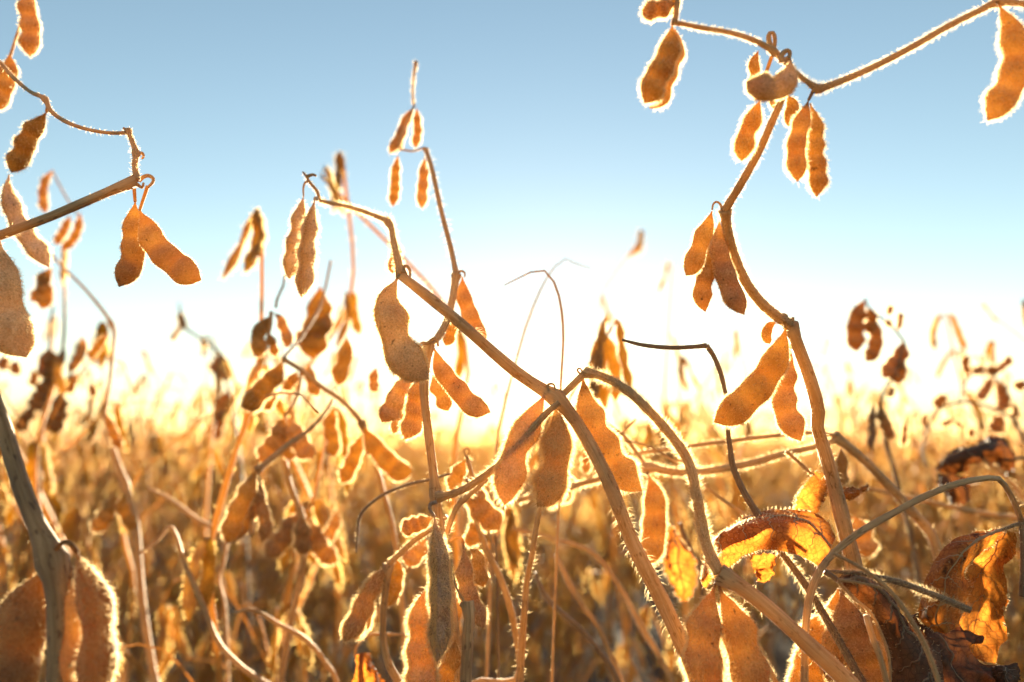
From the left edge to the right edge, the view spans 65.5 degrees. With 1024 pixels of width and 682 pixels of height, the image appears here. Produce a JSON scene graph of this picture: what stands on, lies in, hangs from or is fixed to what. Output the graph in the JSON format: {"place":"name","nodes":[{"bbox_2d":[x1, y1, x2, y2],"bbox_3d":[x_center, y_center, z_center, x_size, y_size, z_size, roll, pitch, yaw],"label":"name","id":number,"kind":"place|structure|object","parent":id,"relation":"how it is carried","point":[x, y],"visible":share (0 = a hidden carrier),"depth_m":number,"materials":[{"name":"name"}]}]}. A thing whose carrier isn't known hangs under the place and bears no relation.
{"place":"outdoors","nodes":[
{"label":"outdoors","id":0,"kind":"place"},
{"bbox_2d":[0,448,1023,681],"bbox_3d":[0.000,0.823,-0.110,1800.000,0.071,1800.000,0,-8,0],"label":"ground","id":1,"kind":"structure","parent":0,"point":[782,649],"depth_m":3.83,"materials":[{"name":"brown plant"}]},
{"bbox_2d":[0,305,99,574],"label":"soybean plant","id":2,"kind":"object","parent":1,"relation":"on","point":[37,400],"visible":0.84,"depth_m":0.80,"materials":[{"name":"brown plant"}]},
{"bbox_2d":[0,394,122,681],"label":"soybean plant","id":3,"kind":"object","parent":1,"relation":"on","point":[61,607],"visible":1,"depth_m":0.22,"materials":[{"name":"brown plant"}]},
{"bbox_2d":[0,250,137,597],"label":"soybean plant","id":4,"kind":"object","parent":1,"relation":"on","point":[7,580],"visible":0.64,"depth_m":0.74,"materials":[{"name":"brown plant"}]},
{"bbox_2d":[0,315,178,587],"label":"soybean plant","id":5,"kind":"object","parent":1,"relation":"on","point":[60,472],"visible":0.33,"depth_m":1.68,"materials":[{"name":"brown plant"}]},
{"bbox_2d":[28,170,159,681],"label":"soybean plant","id":6,"kind":"object","parent":1,"relation":"on","point":[123,507],"visible":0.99,"depth_m":0.59,"materials":[{"name":"brown plant"}]},
{"bbox_2d":[147,487,230,681],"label":"dry petiole","id":7,"kind":"object","parent":6,"relation":"attached to","point":[186,511],"visible":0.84,"depth_m":0.55,"materials":[{"name":"brown plant"}]},
{"bbox_2d":[0,0,202,360],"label":"soybean plant","id":8,"kind":"object","parent":1,"relation":"on","point":[143,234],"visible":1,"depth_m":0.28,"materials":[{"name":"brown plant"}]},
{"bbox_2d":[0,321,209,553],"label":"soybean plant","id":9,"kind":"object","parent":1,"relation":"on","point":[102,328],"visible":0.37,"depth_m":0.86,"materials":[{"name":"brown plant"}]},
{"bbox_2d":[17,349,218,681],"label":"soybean plant","id":10,"kind":"object","parent":1,"relation":"on","point":[152,432],"visible":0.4,"depth_m":1.96,"materials":[{"name":"brown plant"}]},
{"bbox_2d":[9,340,233,570],"bbox_3d":[-0.596,0.479,1.135,0.415,0.973,0.253,-7,-10,42],"label":"soybean plant","id":11,"kind":"object","parent":1,"relation":"on","point":[116,489],"visible":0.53,"depth_m":1.17,"materials":[{"name":"brown plant"}]},
{"bbox_2d":[76,363,175,672],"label":"soybean plant","id":12,"kind":"object","parent":1,"relation":"on","point":[136,456],"visible":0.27,"depth_m":2.62,"materials":[{"name":"brown plant"}]},
{"bbox_2d":[68,371,191,681],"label":"soybean plant","id":13,"kind":"object","parent":1,"relation":"on","point":[123,619],"visible":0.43,"depth_m":2.02,"materials":[{"name":"brown plant"}]},
{"bbox_2d":[101,382,168,640],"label":"soybean plant","id":14,"kind":"object","parent":1,"relation":"on","point":[141,444],"visible":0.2,"depth_m":2.63,"materials":[{"name":"brown plant"}]},
{"bbox_2d":[68,326,208,613],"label":"soybean plant","id":15,"kind":"object","parent":1,"relation":"on","point":[150,576],"visible":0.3,"depth_m":1.76,"materials":[{"name":"brown plant"}]},
{"bbox_2d":[42,552,234,681],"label":"soybean plant","id":16,"kind":"object","parent":1,"relation":"on","point":[138,653],"visible":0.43,"depth_m":1.20,"materials":[{"name":"brown plant"}]},
{"bbox_2d":[42,383,244,681],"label":"soybean plant","id":17,"kind":"object","parent":1,"relation":"on","point":[75,519],"visible":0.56,"depth_m":0.80,"materials":[{"name":"brown plant"}]},
{"bbox_2d":[112,460,180,680],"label":"soybean plant","id":18,"kind":"object","parent":1,"relation":"on","point":[172,589],"visible":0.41,"depth_m":1.89,"materials":[{"name":"brown plant"}]},
{"bbox_2d":[108,359,250,672],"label":"soybean plant","id":19,"kind":"object","parent":1,"relation":"on","point":[221,470],"visible":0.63,"depth_m":0.89,"materials":[{"name":"brown plant"}]},
{"bbox_2d":[87,397,292,681],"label":"soybean plant","id":20,"kind":"object","parent":1,"relation":"on","point":[200,412],"visible":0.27,"depth_m":2.03,"materials":[{"name":"brown plant"}]},
{"bbox_2d":[110,493,269,681],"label":"soybean plant","id":21,"kind":"object","parent":1,"relation":"on","point":[161,509],"visible":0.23,"depth_m":1.52,"materials":[{"name":"brown plant"}]},
{"bbox_2d":[119,335,269,681],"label":"soybean plant","id":22,"kind":"object","parent":1,"relation":"on","point":[259,425],"visible":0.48,"depth_m":1.62,"materials":[{"name":"brown plant"}]},
{"bbox_2d":[158,421,251,680],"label":"soybean plant","id":23,"kind":"object","parent":1,"relation":"on","point":[166,541],"visible":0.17,"depth_m":2.20,"materials":[{"name":"brown plant"}]},
{"bbox_2d":[169,302,251,670],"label":"soybean plant","id":24,"kind":"object","parent":1,"relation":"on","point":[220,421],"visible":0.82,"depth_m":0.92,"materials":[{"name":"brown plant"}]},
{"bbox_2d":[129,351,306,681],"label":"soybean plant","id":25,"kind":"object","parent":1,"relation":"on","point":[267,608],"visible":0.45,"depth_m":1.44,"materials":[{"name":"brown plant"}]},
{"bbox_2d":[118,206,318,681],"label":"soybean plant","id":26,"kind":"object","parent":1,"relation":"on","point":[204,552],"visible":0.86,"depth_m":0.48,"materials":[{"name":"brown plant"}]},
{"bbox_2d":[138,525,268,681],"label":"dry petiole","id":27,"kind":"object","parent":26,"relation":"attached to","point":[235,661],"visible":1,"depth_m":0.45,"materials":[{"name":"brown plant"}]},
{"bbox_2d":[230,606,338,681],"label":"dry petiole","id":28,"kind":"object","parent":26,"relation":"attached to","point":[316,651],"visible":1,"depth_m":0.43,"materials":[{"name":"brown plant"}]},
{"bbox_2d":[152,151,362,681],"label":"soybean plant","id":29,"kind":"object","parent":1,"relation":"on","point":[170,625],"visible":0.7,"depth_m":0.66,"materials":[{"name":"brown plant"}]},
{"bbox_2d":[150,380,380,655],"bbox_3d":[-0.733,0.621,2.413,0.381,1.029,0.569,-7,-10,42],"label":"soybean plant","id":30,"kind":"object","parent":1,"relation":"on","point":[271,506],"visible":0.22,"depth_m":2.40,"materials":[{"name":"brown plant"}]},
{"bbox_2d":[174,352,358,674],"bbox_3d":[-0.484,0.514,1.608,0.405,1.030,0.244,-5,-9,32],"label":"soybean plant","id":31,"kind":"object","parent":1,"relation":"on","point":[254,538],"visible":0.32,"depth_m":1.64,"materials":[{"name":"brown plant"}]},
{"bbox_2d":[204,341,355,681],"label":"soybean plant","id":32,"kind":"object","parent":1,"relation":"on","point":[236,407],"visible":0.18,"depth_m":1.97,"materials":[{"name":"brown plant"}]},
{"bbox_2d":[222,350,361,677],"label":"soybean plant","id":33,"kind":"object","parent":1,"relation":"on","point":[246,437],"visible":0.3,"depth_m":2.49,"materials":[{"name":"brown plant"}]},
{"bbox_2d":[206,354,382,681],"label":"soybean plant","id":34,"kind":"object","parent":1,"relation":"on","point":[285,491],"visible":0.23,"depth_m":1.84,"materials":[{"name":"brown plant"}]},
{"bbox_2d":[263,417,342,681],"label":"soybean plant","id":35,"kind":"object","parent":1,"relation":"on","point":[308,534],"visible":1,"depth_m":0.49,"materials":[{"name":"brown plant"}]},
{"bbox_2d":[218,260,414,677],"bbox_3d":[-0.104,0.510,0.446,0.103,1.154,0.174,0,-8,0],"label":"soybean plant","id":36,"kind":"object","parent":1,"relation":"on","point":[288,439],"visible":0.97,"depth_m":0.46,"materials":[{"name":"brown plant"}]},
{"bbox_2d":[229,410,407,681],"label":"soybean plant","id":37,"kind":"object","parent":1,"relation":"on","point":[316,658],"visible":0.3,"depth_m":1.65,"materials":[{"name":"brown plant"}]},
{"bbox_2d":[277,482,372,681],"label":"soybean plant","id":38,"kind":"object","parent":1,"relation":"on","point":[327,628],"visible":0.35,"depth_m":1.79,"materials":[{"name":"brown plant"}]},
{"bbox_2d":[306,380,440,678],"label":"soybean plant","id":39,"kind":"object","parent":1,"relation":"on","point":[359,390],"visible":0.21,"depth_m":2.92,"materials":[{"name":"brown plant"}]},
{"bbox_2d":[278,303,482,681],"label":"soybean plant","id":40,"kind":"object","parent":1,"relation":"on","point":[326,467],"visible":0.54,"depth_m":1.08,"materials":[{"name":"brown plant"}]},
{"bbox_2d":[324,477,452,681],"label":"soybean plant","id":41,"kind":"object","parent":1,"relation":"on","point":[386,555],"visible":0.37,"depth_m":2.09,"materials":[{"name":"brown plant"}]},
{"bbox_2d":[338,513,448,681],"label":"soybean plant","id":42,"kind":"object","parent":1,"relation":"on","point":[386,581],"visible":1,"depth_m":0.34,"materials":[{"name":"brown plant"}]},
{"bbox_2d":[352,632,408,681],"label":"dry leaf","id":43,"kind":"object","parent":42,"relation":"attached to","point":[366,671],"visible":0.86,"depth_m":0.38,"materials":[{"name":"orange plant"}]},
{"bbox_2d":[453,574,475,681],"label":"broken stalk","id":44,"kind":"object","parent":1,"relation":"on","point":[468,608],"visible":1,"depth_m":0.28,"materials":[{"name":"brown plant"}]},
{"bbox_2d":[378,61,560,681],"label":"soybean plant","id":45,"kind":"object","parent":1,"relation":"on","point":[432,624],"visible":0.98,"depth_m":0.31,"materials":[{"name":"brown plant"}]},
{"bbox_2d":[320,162,635,628],"bbox_3d":[0.006,0.370,0.530,0.314,1.030,0.329,-4,-9,30],"label":"soybean plant","id":46,"kind":"object","parent":1,"relation":"on","point":[603,350],"visible":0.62,"depth_m":0.56,"materials":[{"name":"brown plant"}]},
{"bbox_2d":[457,501,505,677],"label":"soybean plant","id":47,"kind":"object","parent":1,"relation":"on","point":[478,647],"visible":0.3,"depth_m":1.58,"materials":[{"name":"brown plant"}]},
{"bbox_2d":[445,447,518,681],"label":"soybean plant","id":48,"kind":"object","parent":1,"relation":"on","point":[486,515],"visible":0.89,"depth_m":0.35,"materials":[{"name":"brown plant"}]},
{"bbox_2d":[355,473,499,678],"bbox_3d":[-0.027,0.148,0.370,0.089,0.176,0.037,7,-10,-43],"label":"dry petiole","id":49,"kind":"object","parent":48,"relation":"attached to","point":[366,507],"visible":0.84,"depth_m":0.36,"materials":[{"name":"brown plant"}]},
{"bbox_2d":[279,171,688,681],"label":"soybean plant","id":50,"kind":"object","parent":1,"relation":"on","point":[405,359],"visible":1,"depth_m":0.28,"materials":[{"name":"brown plant"}]},
{"bbox_2d":[434,381,568,681],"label":"soybean plant","id":51,"kind":"object","parent":1,"relation":"on","point":[502,610],"visible":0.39,"depth_m":1.86,"materials":[{"name":"brown plant"}]},
{"bbox_2d":[474,507,549,681],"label":"soybean plant","id":52,"kind":"object","parent":1,"relation":"on","point":[512,658],"visible":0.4,"depth_m":1.88,"materials":[{"name":"brown plant"}]},
{"bbox_2d":[465,487,573,679],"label":"soybean plant","id":53,"kind":"object","parent":1,"relation":"on","point":[566,605],"visible":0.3,"depth_m":2.08,"materials":[{"name":"brown plant"}]},
{"bbox_2d":[466,508,588,681],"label":"soybean plant","id":54,"kind":"object","parent":1,"relation":"on","point":[562,577],"visible":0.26,"depth_m":1.99,"materials":[{"name":"brown plant"}]},
{"bbox_2d":[514,507,547,681],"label":"dry stalk","id":55,"kind":"object","parent":1,"relation":"on","point":[521,649],"visible":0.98,"depth_m":0.33,"materials":[{"name":"brown plant"}]},
{"bbox_2d":[504,270,564,681],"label":"dry petiole","id":56,"kind":"object","parent":1,"relation":"on","point":[558,507],"visible":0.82,"depth_m":0.36,"materials":[{"name":"brown plant"}]},
{"bbox_2d":[485,258,590,677],"bbox_3d":[-0.004,0.502,0.416,0.038,1.097,0.119,5,-9,-34],"label":"dry petiole","id":57,"kind":"object","parent":1,"relation":"on","point":[493,502],"visible":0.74,"depth_m":0.45,"materials":[{"name":"brown plant"}]},
{"bbox_2d":[500,500,583,681],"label":"soybean plant","id":58,"kind":"object","parent":1,"relation":"on","point":[574,538],"visible":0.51,"depth_m":1.78,"materials":[{"name":"brown plant"}]},
{"bbox_2d":[500,503,597,681],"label":"soybean plant","id":59,"kind":"object","parent":1,"relation":"on","point":[541,632],"visible":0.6,"depth_m":1.74,"materials":[{"name":"brown plant"}]},
{"bbox_2d":[524,483,614,681],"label":"soybean plant","id":60,"kind":"object","parent":1,"relation":"on","point":[565,645],"visible":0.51,"depth_m":2.22,"materials":[{"name":"brown plant"}]},
{"bbox_2d":[534,500,611,681],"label":"soybean plant","id":61,"kind":"object","parent":1,"relation":"on","point":[567,564],"visible":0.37,"depth_m":2.27,"materials":[{"name":"brown plant"}]},
{"bbox_2d":[533,572,620,681],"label":"dry petiole","id":62,"kind":"object","parent":1,"relation":"on","point":[590,639],"visible":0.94,"depth_m":0.42,"materials":[{"name":"brown plant"}]},
{"bbox_2d":[554,555,623,681],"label":"dry petiole","id":63,"kind":"object","parent":1,"relation":"on","point":[598,627],"visible":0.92,"depth_m":0.47,"materials":[{"name":"brown plant"}]},
{"bbox_2d":[512,527,673,681],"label":"dry petiole","id":64,"kind":"object","parent":1,"relation":"on","point":[653,645],"visible":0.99,"depth_m":0.50,"materials":[{"name":"brown plant"}]},
{"bbox_2d":[563,475,637,681],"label":"soybean plant","id":65,"kind":"object","parent":1,"relation":"on","point":[610,620],"visible":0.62,"depth_m":2.18,"materials":[{"name":"brown plant"}]},
{"bbox_2d":[506,229,722,681],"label":"soybean plant","id":66,"kind":"object","parent":1,"relation":"on","point":[593,502],"visible":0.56,"depth_m":1.41,"materials":[{"name":"brown plant"}]},
{"bbox_2d":[607,328,784,670],"bbox_3d":[0.262,0.463,0.939,0.247,0.953,0.406,-5,-9,35],"label":"soybean plant","id":67,"kind":"object","parent":1,"relation":"on","point":[728,515],"visible":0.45,"depth_m":0.96,"materials":[{"name":"brown plant"}]},
{"bbox_2d":[658,355,759,681],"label":"soybean plant","id":68,"kind":"object","parent":1,"relation":"on","point":[683,361],"visible":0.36,"depth_m":0.94,"materials":[{"name":"brown plant"}]},
{"bbox_2d":[562,365,859,681],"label":"soybean plant","id":69,"kind":"object","parent":1,"relation":"on","point":[732,629],"visible":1,"depth_m":0.26,"materials":[{"name":"brown plant"}]},
{"bbox_2d":[518,419,941,566],"bbox_3d":[0.143,0.539,0.348,0.293,1.006,0.075,3,-8,-20],"label":"soybean plant","id":70,"kind":"object","parent":1,"relation":"on","point":[654,520],"visible":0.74,"depth_m":0.38,"materials":[{"name":"brown plant"}]},
{"bbox_2d":[625,259,838,681],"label":"soybean plant","id":71,"kind":"object","parent":1,"relation":"on","point":[651,442],"visible":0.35,"depth_m":1.03,"materials":[{"name":"brown plant"}]},
{"bbox_2d":[648,533,819,656],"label":"soybean plant","id":72,"kind":"object","parent":1,"relation":"on","point":[758,615],"visible":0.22,"depth_m":1.29,"materials":[{"name":"brown plant"}]},
{"bbox_2d":[691,350,781,649],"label":"soybean plant","id":73,"kind":"object","parent":1,"relation":"on","point":[708,484],"visible":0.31,"depth_m":2.74,"materials":[{"name":"brown plant"}]},
{"bbox_2d":[695,362,784,661],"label":"soybean plant","id":74,"kind":"object","parent":1,"relation":"on","point":[775,478],"visible":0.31,"depth_m":3.13,"materials":[{"name":"brown plant"}]},
{"bbox_2d":[725,588,885,681],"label":"soybean plant","id":75,"kind":"object","parent":1,"relation":"on","point":[847,616],"visible":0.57,"depth_m":0.30,"materials":[{"name":"brown plant"}]},
{"bbox_2d":[636,0,1023,677],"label":"soybean plant","id":76,"kind":"object","parent":1,"relation":"on","point":[710,256],"visible":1,"depth_m":0.26,"materials":[{"name":"brown plant"}]},
{"bbox_2d":[622,338,869,681],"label":"dry petiole","id":77,"kind":"object","parent":76,"relation":"attached to","point":[810,536],"visible":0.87,"depth_m":0.30,"materials":[{"name":"yellow plant"}]},
{"bbox_2d":[823,552,1020,681],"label":"dry leaf","id":78,"kind":"object","parent":76,"relation":"attached to","point":[916,651],"visible":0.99,"depth_m":0.27,"materials":[{"name":"brown plant"}]},
{"bbox_2d":[770,337,933,681],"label":"soybean plant","id":79,"kind":"object","parent":1,"relation":"on","point":[927,487],"visible":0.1,"depth_m":1.80,"materials":[{"name":"brown plant"}]},
{"bbox_2d":[800,398,922,586],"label":"soybean plant","id":80,"kind":"object","parent":1,"relation":"on","point":[856,442],"visible":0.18,"depth_m":2.45,"materials":[{"name":"brown plant"}]},
{"bbox_2d":[806,380,937,616],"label":"soybean plant","id":81,"kind":"object","parent":1,"relation":"on","point":[848,391],"visible":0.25,"depth_m":2.10,"materials":[{"name":"brown plant"}]},
{"bbox_2d":[844,298,922,600],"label":"soybean plant","id":82,"kind":"object","parent":1,"relation":"on","point":[894,367],"visible":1,"depth_m":0.58,"materials":[{"name":"brown plant"}]},
{"bbox_2d":[810,369,966,573],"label":"soybean plant","id":83,"kind":"object","parent":1,"relation":"on","point":[891,443],"visible":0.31,"depth_m":2.67,"materials":[{"name":"brown plant"}]},
{"bbox_2d":[773,313,1023,681],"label":"soybean plant","id":84,"kind":"object","parent":1,"relation":"on","point":[990,351],"visible":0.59,"depth_m":1.12,"materials":[{"name":"brown plant"}]},
{"bbox_2d":[792,401,1022,643],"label":"soybean plant","id":85,"kind":"object","parent":1,"relation":"on","point":[933,515],"visible":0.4,"depth_m":1.39,"materials":[{"name":"brown plant"}]},
{"bbox_2d":[799,474,1023,681],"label":"dry petiole","id":86,"kind":"object","parent":1,"relation":"on","point":[982,587],"visible":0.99,"depth_m":0.28,"materials":[{"name":"brown plant"}]},
{"bbox_2d":[816,381,1019,664],"bbox_3d":[0.778,0.537,1.457,0.299,0.944,0.408,-6,-10,38],"label":"soybean plant","id":87,"kind":"object","parent":1,"relation":"on","point":[904,399],"visible":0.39,"depth_m":1.47,"materials":[{"name":"brown plant"}]},
{"bbox_2d":[858,411,1022,667],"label":"soybean plant","id":88,"kind":"object","parent":1,"relation":"on","point":[918,416],"visible":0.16,"depth_m":1.56,"materials":[{"name":"brown plant"}]},
{"bbox_2d":[867,487,1017,519],"bbox_3d":[0.310,0.222,0.467,0.210,0.273,0.056,4,-9,-28],"label":"dry petiole","id":89,"kind":"object","parent":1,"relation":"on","point":[976,511],"visible":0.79,"depth_m":0.46,"materials":[{"name":"brown plant"}]},
{"bbox_2d":[935,435,1023,503],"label":"dry leaf","id":90,"kind":"object","parent":89,"relation":"attached to","point":[988,451],"visible":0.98,"depth_m":0.49,"materials":[{"name":"brown plant"}]},
{"bbox_2d":[899,349,1023,673],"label":"soybean plant","id":91,"kind":"object","parent":1,"relation":"on","point":[977,502],"visible":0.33,"depth_m":1.43,"materials":[{"name":"brown plant"}]},
{"bbox_2d":[907,354,1023,601],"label":"soybean plant","id":92,"kind":"object","parent":1,"relation":"on","point":[1021,476],"visible":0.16,"depth_m":2.14,"materials":[{"name":"brown plant"}]},
{"bbox_2d":[919,354,1023,466],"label":"soybean plant","id":93,"kind":"object","parent":1,"relation":"on","point":[998,424],"visible":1,"depth_m":0.74,"materials":[{"name":"brown plant"}]},
{"bbox_2d":[0,0,1023,447],"label":"sky","id":94,"kind":"structure","parent":0,"point":[545,149],"materials":[{"name":"blue"}]},
{"bbox_2d":[660,522,704,601],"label":"dry leaf","id":95,"kind":"object","parent":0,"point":[680,561],"visible":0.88,"depth_m":0.44,"materials":[{"name":"yellow plant"}]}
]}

